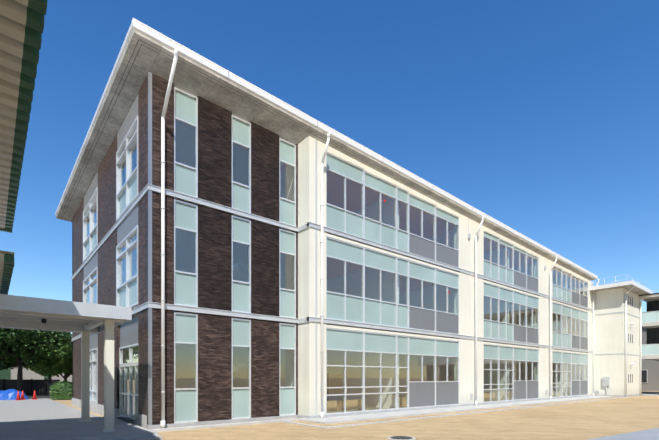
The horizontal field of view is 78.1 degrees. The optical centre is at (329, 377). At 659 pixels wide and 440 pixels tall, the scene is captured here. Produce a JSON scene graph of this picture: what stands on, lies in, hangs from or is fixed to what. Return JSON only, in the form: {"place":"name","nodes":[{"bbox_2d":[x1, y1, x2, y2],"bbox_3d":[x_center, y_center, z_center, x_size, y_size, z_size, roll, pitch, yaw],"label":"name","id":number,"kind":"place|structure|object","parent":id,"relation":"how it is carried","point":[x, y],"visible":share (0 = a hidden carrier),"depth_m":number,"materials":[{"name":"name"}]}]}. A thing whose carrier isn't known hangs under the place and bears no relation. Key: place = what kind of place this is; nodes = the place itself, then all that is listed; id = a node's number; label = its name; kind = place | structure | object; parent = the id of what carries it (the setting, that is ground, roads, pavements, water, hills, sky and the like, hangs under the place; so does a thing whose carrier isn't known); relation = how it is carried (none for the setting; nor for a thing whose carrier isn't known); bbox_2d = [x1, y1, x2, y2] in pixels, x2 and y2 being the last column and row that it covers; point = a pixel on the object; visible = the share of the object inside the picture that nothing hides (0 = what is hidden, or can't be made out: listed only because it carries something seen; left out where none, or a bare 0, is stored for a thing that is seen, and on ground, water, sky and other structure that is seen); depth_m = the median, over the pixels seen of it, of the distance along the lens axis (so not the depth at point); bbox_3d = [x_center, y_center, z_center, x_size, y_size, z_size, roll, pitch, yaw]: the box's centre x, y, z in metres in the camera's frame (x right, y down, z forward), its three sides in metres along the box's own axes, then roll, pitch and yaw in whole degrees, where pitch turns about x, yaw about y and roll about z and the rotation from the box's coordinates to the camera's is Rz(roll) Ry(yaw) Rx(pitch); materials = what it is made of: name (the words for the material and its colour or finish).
{"place":"outdoors","nodes":[
{"label":"outdoors","id":0,"kind":"place"},
{"bbox_2d":[0,0,46,232],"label":"shelter roof","id":1,"kind":"structure","parent":0,"point":[21,26],"depth_m":5.57,"materials":[{"name":"white"}]},
{"bbox_2d":[0,363,47,379],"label":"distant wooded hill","id":2,"kind":"structure","parent":0,"point":[5,374],"depth_m":272.08,"materials":[{"name":"green plant"}]},
{"bbox_2d":[11,366,71,381],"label":"distant houses","id":3,"kind":"structure","parent":0,"point":[29,374],"depth_m":138.77,"materials":[{"name":"grey"}]},
{"bbox_2d":[0,0,658,333],"label":"sky","id":4,"kind":"structure","parent":0,"point":[541,117],"materials":[{"name":"blue"}]},
{"bbox_2d":[49,391,658,439],"bbox_3d":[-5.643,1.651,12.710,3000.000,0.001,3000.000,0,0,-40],"label":"ground","id":5,"kind":"structure","parent":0,"point":[589,419],"depth_m":13.80,"materials":[{"name":"sand"}]},
{"bbox_2d":[0,250,14,294],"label":"shelter roof","id":6,"kind":"structure","parent":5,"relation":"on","point":[7,263],"depth_m":8.43,"materials":[{"name":"green metal"}]},
{"bbox_2d":[0,351,17,370],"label":"tree","id":7,"kind":"object","parent":5,"relation":"on","point":[5,365],"visible":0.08,"depth_m":45.49,"materials":[{"name":"green plant"}]},
{"bbox_2d":[0,379,59,395],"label":"dark timber fence","id":8,"kind":"object","parent":5,"relation":"on","point":[40,387],"visible":0.5,"depth_m":37.79,"materials":[{"name":"black wood"}]},
{"bbox_2d":[2,337,71,379],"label":"tree","id":9,"kind":"object","parent":5,"relation":"on","point":[27,365],"visible":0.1,"depth_m":47.05,"materials":[{"name":"green plant"}]},
{"bbox_2d":[34,343,71,380],"bbox_3d":[-25.805,-1.009,39.878,5.340,5.406,5.404,0,0,-40],"label":"green tree","id":10,"kind":"object","parent":5,"relation":"on","point":[62,364],"visible":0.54,"depth_m":38.54,"materials":[{"name":"green plant"}]},
{"bbox_2d":[49,380,71,399],"bbox_3d":[-20.015,0.924,30.909,2.251,1.490,1.806,0,0,-40],"label":"hedge row","id":11,"kind":"object","parent":5,"relation":"on","point":[62,390],"visible":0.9,"depth_m":30.19,"materials":[{"name":"green plant"}]},
{"bbox_2d":[0,395,658,439],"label":"paving and kerbs","id":12,"kind":"structure","parent":5,"relation":"on","point":[42,418],"depth_m":14.41,"materials":[{"name":"concrete"}]},
{"bbox_2d":[0,389,28,399],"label":"tarp","id":13,"kind":"object","parent":12,"relation":"on","point":[9,394],"visible":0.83,"depth_m":30.29,"materials":[{"name":"blue plastic"}]},
{"bbox_2d":[0,328,71,392],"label":"tree","id":14,"kind":"object","parent":12,"relation":"on","point":[48,340],"visible":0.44,"depth_m":36.10,"materials":[{"name":"green plant"}]},
{"bbox_2d":[0,328,71,390],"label":"tree","id":15,"kind":"object","parent":12,"relation":"on","point":[2,356],"visible":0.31,"depth_m":36.24,"materials":[{"name":"green plant"}]},
{"bbox_2d":[0,294,131,431],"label":"entrance canopy","id":16,"kind":"object","parent":12,"relation":"on","point":[85,320],"visible":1,"depth_m":11.36,"materials":[{"name":"concrete"}]},
{"bbox_2d":[71,50,598,428],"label":"school building","id":17,"kind":"structure","parent":5,"relation":"on","point":[246,271],"depth_m":16.49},
{"bbox_2d":[55,18,597,280],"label":"roof","id":18,"kind":"structure","parent":17,"relation":"on","point":[145,50],"depth_m":14.75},
{"bbox_2d":[387,436,415,439],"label":"manhole covers","id":19,"kind":"object","parent":5,"relation":"on","point":[401,438],"visible":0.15,"depth_m":10.99,"materials":[{"name":"metal"}]},
{"bbox_2d":[574,275,652,396],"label":"stair tower","id":20,"kind":"structure","parent":5,"relation":"on","point":[618,339],"depth_m":35.23,"materials":[{"name":"beige paint"}]},
{"bbox_2d":[639,293,658,395],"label":"balcony wing","id":21,"kind":"structure","parent":5,"relation":"on","point":[650,323],"depth_m":37.44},
{"bbox_2d":[642,327,658,390],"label":"building wall","id":22,"kind":"structure","parent":5,"relation":"on","point":[650,375],"depth_m":51.24,"materials":[{"name":"grey paint"}]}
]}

